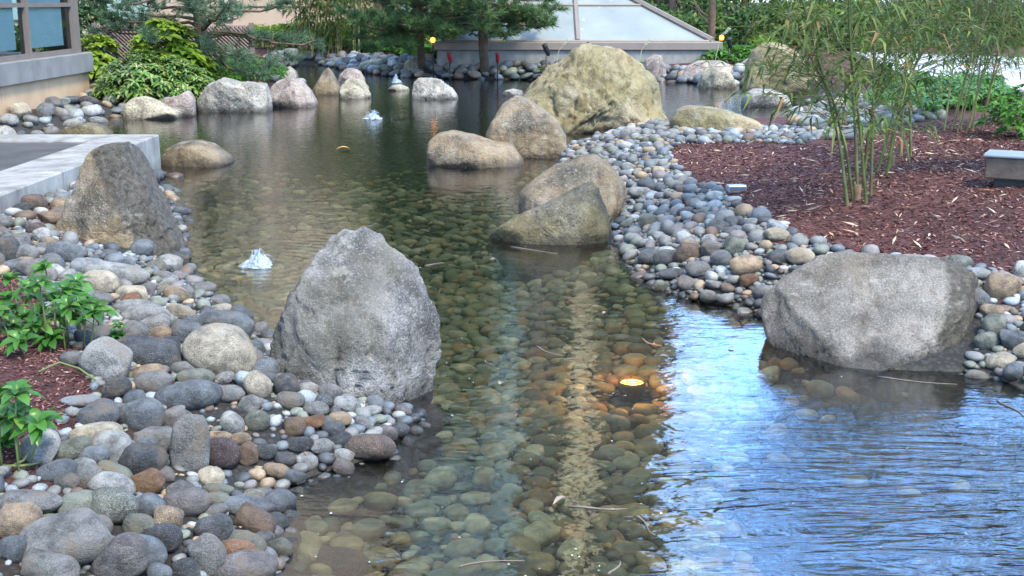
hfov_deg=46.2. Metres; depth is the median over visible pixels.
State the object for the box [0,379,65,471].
leafy plant
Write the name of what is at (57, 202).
river stone
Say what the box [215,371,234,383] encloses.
river stone
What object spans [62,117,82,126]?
river stone
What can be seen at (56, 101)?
river stone
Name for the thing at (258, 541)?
river stone
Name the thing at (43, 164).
terrace
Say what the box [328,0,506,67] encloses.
pine tree
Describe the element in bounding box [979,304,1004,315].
river stone
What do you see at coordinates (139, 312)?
river stone
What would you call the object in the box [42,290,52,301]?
river stone
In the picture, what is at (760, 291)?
river stone
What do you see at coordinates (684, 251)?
river stone
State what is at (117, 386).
river stone
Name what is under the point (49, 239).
river stone
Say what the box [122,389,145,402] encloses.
river stone
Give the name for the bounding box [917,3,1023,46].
background shrub
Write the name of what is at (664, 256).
river stone
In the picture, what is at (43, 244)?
river stone
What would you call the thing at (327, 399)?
river stone
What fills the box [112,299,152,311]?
river stone
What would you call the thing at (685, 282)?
river stone
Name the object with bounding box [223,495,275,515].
river stone
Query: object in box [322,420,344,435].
river stone
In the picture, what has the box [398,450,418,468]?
river stone
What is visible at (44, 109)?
river stone
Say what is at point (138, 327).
river stone
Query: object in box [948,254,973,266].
river stone
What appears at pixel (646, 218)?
river stone
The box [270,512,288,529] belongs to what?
river stone
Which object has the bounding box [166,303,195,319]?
river stone
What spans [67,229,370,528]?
bank litter
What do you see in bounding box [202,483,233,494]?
river stone
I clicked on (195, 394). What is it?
river stone
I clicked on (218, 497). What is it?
river stone
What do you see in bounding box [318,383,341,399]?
river stone
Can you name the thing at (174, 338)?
river stone
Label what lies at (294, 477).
river stone
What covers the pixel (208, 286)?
river stone
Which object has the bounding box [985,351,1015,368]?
river stone
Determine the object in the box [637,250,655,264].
river stone
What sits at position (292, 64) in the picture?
boulder
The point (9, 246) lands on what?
river stone
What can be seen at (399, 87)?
boulder
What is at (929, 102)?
ground cover
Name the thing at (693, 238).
river stone
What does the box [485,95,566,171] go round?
boulder
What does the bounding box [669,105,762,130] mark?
boulder
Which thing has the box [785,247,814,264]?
river stone
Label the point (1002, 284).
river stone
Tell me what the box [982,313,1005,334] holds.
river stone
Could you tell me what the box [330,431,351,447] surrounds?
river stone
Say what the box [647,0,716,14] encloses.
broadleaf tree
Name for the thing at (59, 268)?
river stone
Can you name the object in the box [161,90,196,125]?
boulder
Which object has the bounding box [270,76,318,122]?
boulder
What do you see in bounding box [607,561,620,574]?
floating twig
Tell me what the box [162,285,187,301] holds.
river stone
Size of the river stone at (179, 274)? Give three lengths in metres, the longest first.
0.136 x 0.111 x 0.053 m
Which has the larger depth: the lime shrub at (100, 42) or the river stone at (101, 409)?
the lime shrub at (100, 42)
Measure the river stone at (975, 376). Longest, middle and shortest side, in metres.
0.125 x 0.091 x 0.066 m
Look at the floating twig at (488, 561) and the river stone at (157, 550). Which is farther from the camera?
the floating twig at (488, 561)
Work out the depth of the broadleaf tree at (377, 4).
36.04 m
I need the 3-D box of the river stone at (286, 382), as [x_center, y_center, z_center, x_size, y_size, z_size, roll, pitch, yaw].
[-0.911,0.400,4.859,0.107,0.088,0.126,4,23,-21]
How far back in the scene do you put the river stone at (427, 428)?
4.92 m
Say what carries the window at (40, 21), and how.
in the building at (61, 66)
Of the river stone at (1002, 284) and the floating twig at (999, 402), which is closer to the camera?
the floating twig at (999, 402)
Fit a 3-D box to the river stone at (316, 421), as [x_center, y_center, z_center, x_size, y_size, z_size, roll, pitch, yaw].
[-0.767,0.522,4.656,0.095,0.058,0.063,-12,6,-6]
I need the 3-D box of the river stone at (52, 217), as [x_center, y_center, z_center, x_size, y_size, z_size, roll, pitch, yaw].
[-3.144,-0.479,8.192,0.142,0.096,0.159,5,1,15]
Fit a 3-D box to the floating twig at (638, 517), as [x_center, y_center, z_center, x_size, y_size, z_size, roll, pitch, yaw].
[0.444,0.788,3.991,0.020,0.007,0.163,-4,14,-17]
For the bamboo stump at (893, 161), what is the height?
0.150 m
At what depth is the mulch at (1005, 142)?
9.06 m
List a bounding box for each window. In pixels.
[0,0,28,61]
[12,0,17,21]
[16,0,74,58]
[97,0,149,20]
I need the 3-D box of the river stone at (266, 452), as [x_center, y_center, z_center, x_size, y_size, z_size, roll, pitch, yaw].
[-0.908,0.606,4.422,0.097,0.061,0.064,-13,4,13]
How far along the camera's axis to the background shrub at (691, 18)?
32.85 m
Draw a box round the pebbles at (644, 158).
[0,50,1023,575]
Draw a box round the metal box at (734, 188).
[726,184,746,192]
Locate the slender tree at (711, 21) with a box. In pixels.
[693,0,715,40]
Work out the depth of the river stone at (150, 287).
6.31 m
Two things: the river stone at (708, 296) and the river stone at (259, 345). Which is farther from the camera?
the river stone at (708, 296)
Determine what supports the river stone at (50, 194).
on the ground at (968, 424)
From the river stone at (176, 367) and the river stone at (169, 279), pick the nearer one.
the river stone at (176, 367)
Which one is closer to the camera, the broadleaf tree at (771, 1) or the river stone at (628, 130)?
the river stone at (628, 130)
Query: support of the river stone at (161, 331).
on the ground at (968, 424)
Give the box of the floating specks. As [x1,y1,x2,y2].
[204,204,1021,575]
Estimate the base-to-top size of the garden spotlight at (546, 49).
0.963 m
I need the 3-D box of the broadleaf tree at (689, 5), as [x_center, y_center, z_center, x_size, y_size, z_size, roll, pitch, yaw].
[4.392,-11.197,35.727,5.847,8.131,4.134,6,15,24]
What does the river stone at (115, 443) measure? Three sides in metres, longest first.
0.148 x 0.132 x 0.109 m
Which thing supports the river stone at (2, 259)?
on the ground at (968, 424)
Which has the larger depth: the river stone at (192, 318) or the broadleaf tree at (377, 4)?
the broadleaf tree at (377, 4)
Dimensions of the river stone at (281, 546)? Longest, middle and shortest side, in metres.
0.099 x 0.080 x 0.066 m
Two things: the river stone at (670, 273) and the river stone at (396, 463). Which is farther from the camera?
the river stone at (670, 273)
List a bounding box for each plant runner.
[2,461,42,466]
[10,452,28,467]
[38,361,97,380]
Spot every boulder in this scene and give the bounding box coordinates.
[0,125,16,133]
[56,142,186,255]
[59,123,112,134]
[122,96,181,132]
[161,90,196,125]
[161,140,233,185]
[197,77,272,127]
[261,50,289,66]
[269,227,441,410]
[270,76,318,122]
[281,66,298,78]
[282,48,298,66]
[312,67,339,99]
[338,68,365,85]
[338,78,370,110]
[359,58,379,70]
[387,84,409,94]
[404,53,431,70]
[412,78,457,115]
[426,130,524,192]
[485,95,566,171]
[485,181,611,281]
[502,88,522,95]
[518,154,626,222]
[522,43,667,139]
[643,54,665,78]
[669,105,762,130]
[682,60,733,82]
[697,67,736,100]
[741,88,791,116]
[742,42,817,99]
[761,251,981,399]
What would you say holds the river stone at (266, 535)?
on the ground at (968, 424)
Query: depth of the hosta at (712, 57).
26.29 m
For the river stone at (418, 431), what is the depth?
4.84 m
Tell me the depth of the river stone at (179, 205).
10.14 m
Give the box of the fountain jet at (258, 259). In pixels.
[242,249,271,271]
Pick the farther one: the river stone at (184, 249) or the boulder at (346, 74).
the boulder at (346, 74)
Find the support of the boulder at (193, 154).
on the ground at (968, 424)
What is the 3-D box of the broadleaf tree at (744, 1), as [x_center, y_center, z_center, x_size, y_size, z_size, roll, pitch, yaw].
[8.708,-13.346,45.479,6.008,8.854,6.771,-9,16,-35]
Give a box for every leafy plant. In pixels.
[0,258,118,355]
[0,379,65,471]
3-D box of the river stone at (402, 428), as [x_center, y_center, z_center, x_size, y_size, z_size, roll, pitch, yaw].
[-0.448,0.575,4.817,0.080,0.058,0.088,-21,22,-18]
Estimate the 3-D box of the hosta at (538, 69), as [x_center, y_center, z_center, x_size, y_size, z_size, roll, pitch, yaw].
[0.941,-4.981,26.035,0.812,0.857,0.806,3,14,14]
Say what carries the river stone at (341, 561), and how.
on the ground at (968, 424)
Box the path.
[857,52,1023,94]
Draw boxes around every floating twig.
[459,560,524,566]
[510,246,555,253]
[536,345,562,355]
[568,505,626,509]
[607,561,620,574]
[634,515,654,534]
[878,376,956,384]
[996,399,1023,416]
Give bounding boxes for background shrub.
[3,0,133,59]
[342,11,440,52]
[648,0,674,15]
[666,8,743,45]
[701,1,805,47]
[747,0,868,51]
[802,0,913,49]
[863,1,966,47]
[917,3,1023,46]
[977,4,1023,46]
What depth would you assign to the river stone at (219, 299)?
6.64 m
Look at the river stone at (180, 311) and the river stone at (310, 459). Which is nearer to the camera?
the river stone at (310, 459)
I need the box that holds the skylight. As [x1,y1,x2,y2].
[434,0,722,67]
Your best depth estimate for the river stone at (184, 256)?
7.81 m
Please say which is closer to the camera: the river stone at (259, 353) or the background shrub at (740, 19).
the river stone at (259, 353)
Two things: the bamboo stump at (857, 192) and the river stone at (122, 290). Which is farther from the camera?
the bamboo stump at (857, 192)
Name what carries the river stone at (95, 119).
on the ground at (968, 424)
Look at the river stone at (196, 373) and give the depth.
4.80 m
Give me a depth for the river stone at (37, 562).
3.28 m
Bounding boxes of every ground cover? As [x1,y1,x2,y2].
[199,55,289,94]
[350,39,436,57]
[698,41,780,61]
[866,71,1010,117]
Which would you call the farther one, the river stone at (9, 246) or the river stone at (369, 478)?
the river stone at (9, 246)
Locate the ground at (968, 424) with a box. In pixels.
[0,2,1023,575]
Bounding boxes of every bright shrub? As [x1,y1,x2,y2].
[931,74,1022,110]
[973,78,1023,140]
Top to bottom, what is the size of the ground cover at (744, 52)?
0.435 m
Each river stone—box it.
[0,113,18,125]
[0,215,13,227]
[0,226,11,236]
[0,236,19,260]
[0,253,5,264]
[0,465,10,477]
[0,489,62,513]
[0,502,42,538]
[0,535,26,562]
[2,258,23,273]
[6,102,31,119]
[8,232,30,237]
[11,202,33,210]
[15,236,32,245]
[15,258,46,275]
[16,244,39,257]
[19,286,44,295]
[19,507,112,565]
[20,194,47,208]
[20,428,60,464]
[20,548,80,575]
[25,222,45,232]
[27,267,57,281]
[31,227,50,240]
[34,102,55,116]
[34,242,51,248]
[35,458,78,481]
[38,211,61,223]
[40,253,64,267]
[41,236,58,242]
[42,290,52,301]
[43,126,59,133]
[45,96,62,106]
[45,191,56,196]
[45,241,83,262]
[49,205,63,212]
[50,197,66,208]
[52,264,64,274]
[54,436,92,459]
[54,472,79,490]
[57,490,92,512]
[59,350,81,365]
[60,394,100,406]
[61,98,70,107]
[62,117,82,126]
[66,317,95,326]
[68,287,94,311]
[69,421,123,438]
[70,258,103,272]
[73,329,97,345]
[75,457,96,464]
[75,462,102,488]
[76,398,119,424]
[78,95,98,104]
[78,336,132,379]
[78,445,109,463]
[79,245,87,257]
[80,270,120,292]
[81,324,96,329]
[85,261,149,284]
[87,471,135,494]
[88,116,109,126]
[91,324,117,339]
[91,487,138,524]
[91,532,148,575]
[92,430,132,462]
[93,290,113,304]
[97,460,132,477]
[97,514,112,532]
[100,376,131,398]
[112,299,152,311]
[115,258,134,264]
[115,285,147,299]
[117,335,182,366]
[118,397,164,430]
[118,442,167,474]
[121,292,141,300]
[121,303,170,320]
[122,320,148,335]
[122,332,143,336]
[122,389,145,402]
[122,513,155,533]
[129,239,153,256]
[131,467,164,493]
[132,363,167,377]
[133,371,172,392]
[133,426,171,453]
[136,492,165,517]
[138,437,156,444]
[139,534,167,563]
[140,522,182,552]
[141,313,171,332]
[142,282,156,296]
[146,257,166,270]
[146,562,172,575]
[150,325,171,337]
[153,270,173,277]
[153,505,183,527]
[154,379,222,409]
[156,283,170,293]
[159,254,182,270]
[160,465,174,482]
[162,275,178,283]
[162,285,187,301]
[162,406,191,427]
[162,486,210,516]
[164,335,180,348]
[165,481,193,493]
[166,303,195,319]
[168,361,194,373]
[169,414,209,472]
[171,204,188,208]
[171,320,201,342]
[171,557,200,575]
[172,206,195,219]
[172,251,189,264]
[172,270,188,278]
[176,368,215,381]
[180,247,190,255]
[180,286,195,300]
[182,315,201,324]
[182,323,256,375]
[187,532,226,574]
[191,209,200,222]
[191,281,216,293]
[193,513,233,540]
[198,309,254,336]
[198,466,224,483]
[199,305,214,312]
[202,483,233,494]
[203,503,229,514]
[208,294,230,305]
[209,431,231,438]
[209,437,240,468]
[209,492,229,504]
[212,303,231,309]
[213,549,278,575]
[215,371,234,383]
[219,385,244,402]
[219,410,244,433]
[221,538,256,553]
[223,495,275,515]
[228,530,266,550]
[231,432,251,444]
[233,501,275,532]
[236,394,262,412]
[239,441,257,465]
[243,310,253,318]
[243,370,271,397]
[244,410,269,431]
[244,488,264,497]
[251,340,265,352]
[251,357,279,373]
[254,322,268,332]
[255,350,263,359]
[256,444,277,460]
[256,530,274,541]
[258,487,272,494]
[262,371,278,382]
[263,462,288,479]
[263,488,296,513]
[266,537,292,557]
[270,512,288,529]
[273,373,300,394]
[274,452,296,466]
[276,391,304,409]
[283,416,305,435]
[283,469,306,485]
[283,510,303,531]
[284,527,301,542]
[286,537,299,554]
[287,436,313,452]
[289,486,304,503]
[294,502,304,514]
[296,451,317,471]
[299,380,311,383]
[300,382,317,392]
[302,499,327,516]
[303,401,328,415]
[304,414,325,429]
[307,486,330,499]
[310,438,332,454]
[315,393,333,407]
[315,546,369,575]
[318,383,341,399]
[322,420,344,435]
[329,411,351,425]
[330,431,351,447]
[331,458,354,477]
[333,396,360,412]
[334,448,354,460]
[343,433,396,460]
[354,416,373,430]
[356,471,377,486]
[364,405,382,415]
[365,395,383,407]
[365,426,382,433]
[381,426,397,441]
[384,455,407,470]
[392,421,409,438]
[394,405,411,415]
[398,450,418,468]
[401,436,415,450]
[409,426,423,438]
[412,408,428,418]
[417,422,432,435]
[426,418,444,430]
[621,127,641,134]
[627,187,650,198]
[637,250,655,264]
[638,213,658,226]
[640,248,657,252]
[651,280,668,293]
[652,249,674,265]
[658,268,684,278]
[673,242,700,262]
[677,275,696,290]
[679,235,699,244]
[682,239,700,246]
[685,260,710,276]
[699,290,716,303]
[700,234,716,244]
[700,240,722,255]
[705,280,721,289]
[708,219,729,230]
[710,250,731,265]
[724,236,746,255]
[729,255,762,275]
[739,273,759,286]
[753,285,770,298]
[763,227,789,240]
[766,219,786,229]
[768,249,788,264]
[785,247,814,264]
[788,265,801,272]
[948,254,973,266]
[963,369,990,383]
[968,267,990,279]
[973,331,999,349]
[975,287,990,310]
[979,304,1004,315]
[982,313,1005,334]
[983,271,1022,298]
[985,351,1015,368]
[998,329,1023,348]
[1002,362,1023,380]
[1012,342,1023,358]
[1013,260,1023,277]
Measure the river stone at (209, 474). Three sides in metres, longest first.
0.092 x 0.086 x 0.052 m
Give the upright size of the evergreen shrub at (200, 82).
0.814 m
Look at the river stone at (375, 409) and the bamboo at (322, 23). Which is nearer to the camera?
the river stone at (375, 409)
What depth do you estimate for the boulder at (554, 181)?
9.40 m
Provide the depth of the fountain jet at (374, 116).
17.57 m
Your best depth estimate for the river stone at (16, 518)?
3.42 m
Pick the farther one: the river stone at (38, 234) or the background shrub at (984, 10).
the background shrub at (984, 10)
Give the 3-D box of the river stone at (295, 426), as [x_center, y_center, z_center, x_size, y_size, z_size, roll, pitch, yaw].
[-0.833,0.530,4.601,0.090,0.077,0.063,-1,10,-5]
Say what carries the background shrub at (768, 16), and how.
on the ground at (968, 424)
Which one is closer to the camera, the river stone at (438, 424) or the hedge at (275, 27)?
the river stone at (438, 424)
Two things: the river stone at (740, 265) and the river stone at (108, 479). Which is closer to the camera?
the river stone at (108, 479)
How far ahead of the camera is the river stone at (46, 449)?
3.90 m
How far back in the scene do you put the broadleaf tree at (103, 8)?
33.38 m
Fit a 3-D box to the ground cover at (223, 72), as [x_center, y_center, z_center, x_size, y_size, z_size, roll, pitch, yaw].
[-5.583,-4.650,25.829,1.686,0.956,12.704,-2,14,-8]
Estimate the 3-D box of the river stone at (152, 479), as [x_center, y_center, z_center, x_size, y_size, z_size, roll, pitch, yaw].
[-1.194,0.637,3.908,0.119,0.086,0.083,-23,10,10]
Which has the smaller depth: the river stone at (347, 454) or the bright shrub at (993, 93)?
the river stone at (347, 454)
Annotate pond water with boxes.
[60,64,1023,575]
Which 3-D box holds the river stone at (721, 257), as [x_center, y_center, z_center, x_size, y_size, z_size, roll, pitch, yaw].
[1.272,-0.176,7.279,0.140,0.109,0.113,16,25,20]
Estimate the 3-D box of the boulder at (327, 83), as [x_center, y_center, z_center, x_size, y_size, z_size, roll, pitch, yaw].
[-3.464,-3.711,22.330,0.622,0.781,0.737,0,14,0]
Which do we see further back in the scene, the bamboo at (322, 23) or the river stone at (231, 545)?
the bamboo at (322, 23)
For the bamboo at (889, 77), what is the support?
on the mulch at (1005, 142)
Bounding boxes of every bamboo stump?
[854,185,861,200]
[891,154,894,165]
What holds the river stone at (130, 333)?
on the ground at (968, 424)
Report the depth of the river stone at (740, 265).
7.05 m
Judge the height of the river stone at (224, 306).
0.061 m
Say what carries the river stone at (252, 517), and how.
on the ground at (968, 424)
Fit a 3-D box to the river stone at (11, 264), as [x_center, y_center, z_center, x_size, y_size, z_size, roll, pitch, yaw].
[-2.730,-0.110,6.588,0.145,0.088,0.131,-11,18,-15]
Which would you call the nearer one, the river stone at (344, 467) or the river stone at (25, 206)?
the river stone at (344, 467)
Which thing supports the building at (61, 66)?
on the ground at (968, 424)
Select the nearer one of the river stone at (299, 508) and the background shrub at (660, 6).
the river stone at (299, 508)
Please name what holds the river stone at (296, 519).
on the ground at (968, 424)
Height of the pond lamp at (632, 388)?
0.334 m
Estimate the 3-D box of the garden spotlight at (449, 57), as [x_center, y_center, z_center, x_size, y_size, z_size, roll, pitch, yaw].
[-1.363,-4.694,26.123,0.102,0.852,0.155,5,14,19]
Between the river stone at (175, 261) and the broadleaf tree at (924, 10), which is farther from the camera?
the broadleaf tree at (924, 10)
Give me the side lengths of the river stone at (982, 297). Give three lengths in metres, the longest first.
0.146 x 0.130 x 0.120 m
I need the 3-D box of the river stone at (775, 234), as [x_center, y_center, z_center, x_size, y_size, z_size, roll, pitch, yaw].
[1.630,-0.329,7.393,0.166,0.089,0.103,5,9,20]
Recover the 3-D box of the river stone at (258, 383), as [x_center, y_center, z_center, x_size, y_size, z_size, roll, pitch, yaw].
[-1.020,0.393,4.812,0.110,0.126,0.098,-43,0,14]
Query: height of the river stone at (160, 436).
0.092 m
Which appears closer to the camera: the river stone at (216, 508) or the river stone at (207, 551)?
the river stone at (207, 551)
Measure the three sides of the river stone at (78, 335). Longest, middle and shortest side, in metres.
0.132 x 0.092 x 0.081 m
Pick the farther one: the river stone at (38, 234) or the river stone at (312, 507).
the river stone at (38, 234)
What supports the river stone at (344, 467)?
in the pond water
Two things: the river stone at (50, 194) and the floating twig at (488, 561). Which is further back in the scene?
the river stone at (50, 194)
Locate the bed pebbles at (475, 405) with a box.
[185,165,1006,575]
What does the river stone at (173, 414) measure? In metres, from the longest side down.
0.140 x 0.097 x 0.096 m
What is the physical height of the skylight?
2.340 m
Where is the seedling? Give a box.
[108,321,126,339]
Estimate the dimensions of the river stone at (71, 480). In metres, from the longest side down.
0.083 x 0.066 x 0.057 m
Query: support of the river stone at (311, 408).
on the ground at (968, 424)
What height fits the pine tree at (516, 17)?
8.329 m
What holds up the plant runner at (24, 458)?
on the ground at (968, 424)
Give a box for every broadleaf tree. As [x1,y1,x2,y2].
[78,0,138,24]
[299,0,459,46]
[384,0,503,11]
[643,0,735,27]
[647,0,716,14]
[654,0,755,35]
[676,0,770,36]
[748,0,872,41]
[766,0,853,41]
[880,0,979,43]
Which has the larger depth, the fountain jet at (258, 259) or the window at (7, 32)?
the window at (7, 32)
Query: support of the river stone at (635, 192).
on the ground at (968, 424)
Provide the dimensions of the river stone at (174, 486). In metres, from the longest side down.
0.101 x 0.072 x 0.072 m
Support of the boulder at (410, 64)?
on the ground at (968, 424)
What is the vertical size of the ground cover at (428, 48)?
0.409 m
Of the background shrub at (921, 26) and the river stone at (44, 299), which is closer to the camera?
the river stone at (44, 299)
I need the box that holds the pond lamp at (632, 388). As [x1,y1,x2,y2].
[618,376,645,401]
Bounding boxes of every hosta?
[535,38,569,70]
[639,38,651,63]
[692,27,735,62]
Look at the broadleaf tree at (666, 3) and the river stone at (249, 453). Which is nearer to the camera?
the river stone at (249, 453)
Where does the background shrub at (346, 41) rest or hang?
on the ground at (968, 424)
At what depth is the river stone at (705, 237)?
7.63 m
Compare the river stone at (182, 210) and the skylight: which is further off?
the skylight
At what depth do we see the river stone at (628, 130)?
13.08 m
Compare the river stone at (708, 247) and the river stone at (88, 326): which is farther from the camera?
the river stone at (708, 247)
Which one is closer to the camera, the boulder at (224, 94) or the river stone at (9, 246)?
the river stone at (9, 246)
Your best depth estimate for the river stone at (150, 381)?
4.67 m
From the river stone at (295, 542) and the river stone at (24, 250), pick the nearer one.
the river stone at (295, 542)
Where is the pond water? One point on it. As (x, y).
(474, 104)
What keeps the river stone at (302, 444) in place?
on the ground at (968, 424)
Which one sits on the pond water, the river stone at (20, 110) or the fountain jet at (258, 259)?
the fountain jet at (258, 259)
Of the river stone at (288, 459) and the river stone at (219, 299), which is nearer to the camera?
the river stone at (288, 459)
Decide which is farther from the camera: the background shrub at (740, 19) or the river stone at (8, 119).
the background shrub at (740, 19)
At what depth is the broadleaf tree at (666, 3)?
40.87 m
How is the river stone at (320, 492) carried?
on the ground at (968, 424)
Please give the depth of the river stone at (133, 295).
6.04 m
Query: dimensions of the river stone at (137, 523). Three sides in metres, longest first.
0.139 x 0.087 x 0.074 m
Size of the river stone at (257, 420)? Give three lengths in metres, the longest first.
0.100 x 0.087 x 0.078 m
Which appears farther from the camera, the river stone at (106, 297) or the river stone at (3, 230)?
the river stone at (3, 230)
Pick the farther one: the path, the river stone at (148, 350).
the path
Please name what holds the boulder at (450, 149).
on the ground at (968, 424)
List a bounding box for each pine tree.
[78,0,327,82]
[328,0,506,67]
[390,0,572,71]
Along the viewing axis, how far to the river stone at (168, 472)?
4.01 m
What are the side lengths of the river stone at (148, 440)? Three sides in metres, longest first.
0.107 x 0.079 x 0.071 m
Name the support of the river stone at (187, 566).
on the ground at (968, 424)
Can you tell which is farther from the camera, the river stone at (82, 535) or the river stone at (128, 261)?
the river stone at (128, 261)
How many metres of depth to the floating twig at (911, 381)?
5.50 m
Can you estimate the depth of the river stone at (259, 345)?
5.60 m
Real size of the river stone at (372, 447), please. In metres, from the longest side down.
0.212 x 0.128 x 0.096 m
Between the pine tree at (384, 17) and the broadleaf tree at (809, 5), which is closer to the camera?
the pine tree at (384, 17)
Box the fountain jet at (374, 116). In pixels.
[363,110,384,119]
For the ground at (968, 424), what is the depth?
5.55 m
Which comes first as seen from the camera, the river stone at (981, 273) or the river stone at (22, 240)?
the river stone at (981, 273)
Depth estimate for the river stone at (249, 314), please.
6.45 m
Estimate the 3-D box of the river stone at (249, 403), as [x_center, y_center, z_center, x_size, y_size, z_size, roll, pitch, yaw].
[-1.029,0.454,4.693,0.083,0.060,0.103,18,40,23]
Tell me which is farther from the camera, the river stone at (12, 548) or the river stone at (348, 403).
the river stone at (348, 403)
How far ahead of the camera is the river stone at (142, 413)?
4.35 m
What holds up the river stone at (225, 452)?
on the ground at (968, 424)
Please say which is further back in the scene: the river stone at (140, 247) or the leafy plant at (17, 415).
the river stone at (140, 247)
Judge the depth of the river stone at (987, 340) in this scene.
5.72 m
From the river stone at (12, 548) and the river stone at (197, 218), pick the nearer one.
the river stone at (12, 548)
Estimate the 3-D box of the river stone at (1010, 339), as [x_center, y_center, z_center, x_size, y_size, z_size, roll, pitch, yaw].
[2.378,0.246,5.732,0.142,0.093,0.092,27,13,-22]
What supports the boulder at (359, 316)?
on the ground at (968, 424)
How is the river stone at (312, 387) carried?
on the ground at (968, 424)
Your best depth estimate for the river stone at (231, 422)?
4.49 m
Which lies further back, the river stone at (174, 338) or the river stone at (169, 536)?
the river stone at (174, 338)
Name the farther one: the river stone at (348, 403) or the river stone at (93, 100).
the river stone at (93, 100)
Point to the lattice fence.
(122, 39)
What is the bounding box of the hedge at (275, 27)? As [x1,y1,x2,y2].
[248,22,377,50]
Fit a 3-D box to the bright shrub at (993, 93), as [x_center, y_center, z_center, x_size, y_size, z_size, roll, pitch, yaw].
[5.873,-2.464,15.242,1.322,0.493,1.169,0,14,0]
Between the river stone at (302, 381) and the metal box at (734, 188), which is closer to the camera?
the river stone at (302, 381)
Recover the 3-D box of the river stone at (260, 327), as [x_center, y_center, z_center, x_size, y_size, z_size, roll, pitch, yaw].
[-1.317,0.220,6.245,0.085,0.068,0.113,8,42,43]
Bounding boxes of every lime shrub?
[80,34,121,80]
[122,18,219,83]
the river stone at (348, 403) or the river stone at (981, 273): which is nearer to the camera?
the river stone at (348, 403)
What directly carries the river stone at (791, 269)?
on the ground at (968, 424)
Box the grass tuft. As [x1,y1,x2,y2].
[741,30,777,47]
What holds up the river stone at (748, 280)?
on the ground at (968, 424)
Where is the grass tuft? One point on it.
(755, 44)
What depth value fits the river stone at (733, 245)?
7.34 m
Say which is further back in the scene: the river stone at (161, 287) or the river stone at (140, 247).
the river stone at (140, 247)
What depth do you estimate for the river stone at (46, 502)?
3.57 m
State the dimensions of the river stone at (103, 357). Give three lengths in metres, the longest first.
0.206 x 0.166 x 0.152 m
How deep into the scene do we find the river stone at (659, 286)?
7.23 m
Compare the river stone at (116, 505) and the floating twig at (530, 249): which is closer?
the river stone at (116, 505)
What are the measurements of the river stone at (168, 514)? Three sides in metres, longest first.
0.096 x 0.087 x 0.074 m
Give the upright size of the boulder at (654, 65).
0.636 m
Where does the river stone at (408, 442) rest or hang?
on the ground at (968, 424)
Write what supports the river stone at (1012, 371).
on the ground at (968, 424)
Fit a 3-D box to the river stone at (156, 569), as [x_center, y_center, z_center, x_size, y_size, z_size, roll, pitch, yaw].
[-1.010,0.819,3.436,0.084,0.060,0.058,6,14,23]
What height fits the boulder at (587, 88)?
1.683 m
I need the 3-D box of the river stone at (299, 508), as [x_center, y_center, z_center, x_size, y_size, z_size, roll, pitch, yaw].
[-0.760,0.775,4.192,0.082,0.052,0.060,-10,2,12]
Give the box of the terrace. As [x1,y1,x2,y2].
[0,134,160,214]
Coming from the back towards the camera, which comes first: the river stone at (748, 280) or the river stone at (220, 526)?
the river stone at (748, 280)
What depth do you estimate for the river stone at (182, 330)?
5.50 m
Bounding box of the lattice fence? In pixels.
[91,23,254,61]
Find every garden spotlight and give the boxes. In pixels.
[447,52,451,79]
[495,52,499,79]
[542,43,549,67]
[726,37,731,62]
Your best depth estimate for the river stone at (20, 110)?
15.82 m
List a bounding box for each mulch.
[0,275,90,477]
[671,119,1023,269]
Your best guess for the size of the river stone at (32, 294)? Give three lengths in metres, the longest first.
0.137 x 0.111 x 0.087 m
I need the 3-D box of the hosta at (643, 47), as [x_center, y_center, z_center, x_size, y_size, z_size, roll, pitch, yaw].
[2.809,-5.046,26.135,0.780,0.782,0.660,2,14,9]
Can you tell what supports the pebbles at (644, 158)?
on the ground at (968, 424)
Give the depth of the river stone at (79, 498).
3.60 m
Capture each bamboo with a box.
[277,0,382,56]
[681,0,1023,205]
[913,0,1023,132]
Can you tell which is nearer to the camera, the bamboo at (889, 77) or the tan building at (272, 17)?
the bamboo at (889, 77)
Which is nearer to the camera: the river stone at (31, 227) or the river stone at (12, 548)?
the river stone at (12, 548)
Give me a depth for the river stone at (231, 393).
4.71 m
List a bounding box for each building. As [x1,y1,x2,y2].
[0,0,93,114]
[12,0,387,33]
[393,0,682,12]
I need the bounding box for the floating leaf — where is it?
[553,496,564,503]
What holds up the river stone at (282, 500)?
on the ground at (968, 424)
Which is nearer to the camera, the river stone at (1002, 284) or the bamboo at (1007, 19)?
the river stone at (1002, 284)
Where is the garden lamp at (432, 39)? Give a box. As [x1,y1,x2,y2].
[429,35,435,77]
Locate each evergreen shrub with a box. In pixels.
[88,49,195,102]
[139,54,216,101]
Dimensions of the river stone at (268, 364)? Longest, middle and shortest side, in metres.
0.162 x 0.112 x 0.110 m
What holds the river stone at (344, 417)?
on the ground at (968, 424)
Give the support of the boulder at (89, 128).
in the pond water
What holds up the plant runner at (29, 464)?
on the pebbles at (644, 158)
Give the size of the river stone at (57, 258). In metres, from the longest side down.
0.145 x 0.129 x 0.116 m
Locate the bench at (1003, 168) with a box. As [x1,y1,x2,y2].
[983,149,1023,186]
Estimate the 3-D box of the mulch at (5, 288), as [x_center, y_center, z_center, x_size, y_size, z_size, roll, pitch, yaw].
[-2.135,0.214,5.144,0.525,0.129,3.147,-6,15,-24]
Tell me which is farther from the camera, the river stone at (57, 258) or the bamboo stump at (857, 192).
the bamboo stump at (857, 192)
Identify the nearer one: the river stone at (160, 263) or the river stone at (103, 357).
the river stone at (103, 357)
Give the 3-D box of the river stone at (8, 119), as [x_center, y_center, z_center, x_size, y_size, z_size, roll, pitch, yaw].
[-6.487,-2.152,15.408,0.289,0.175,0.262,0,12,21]

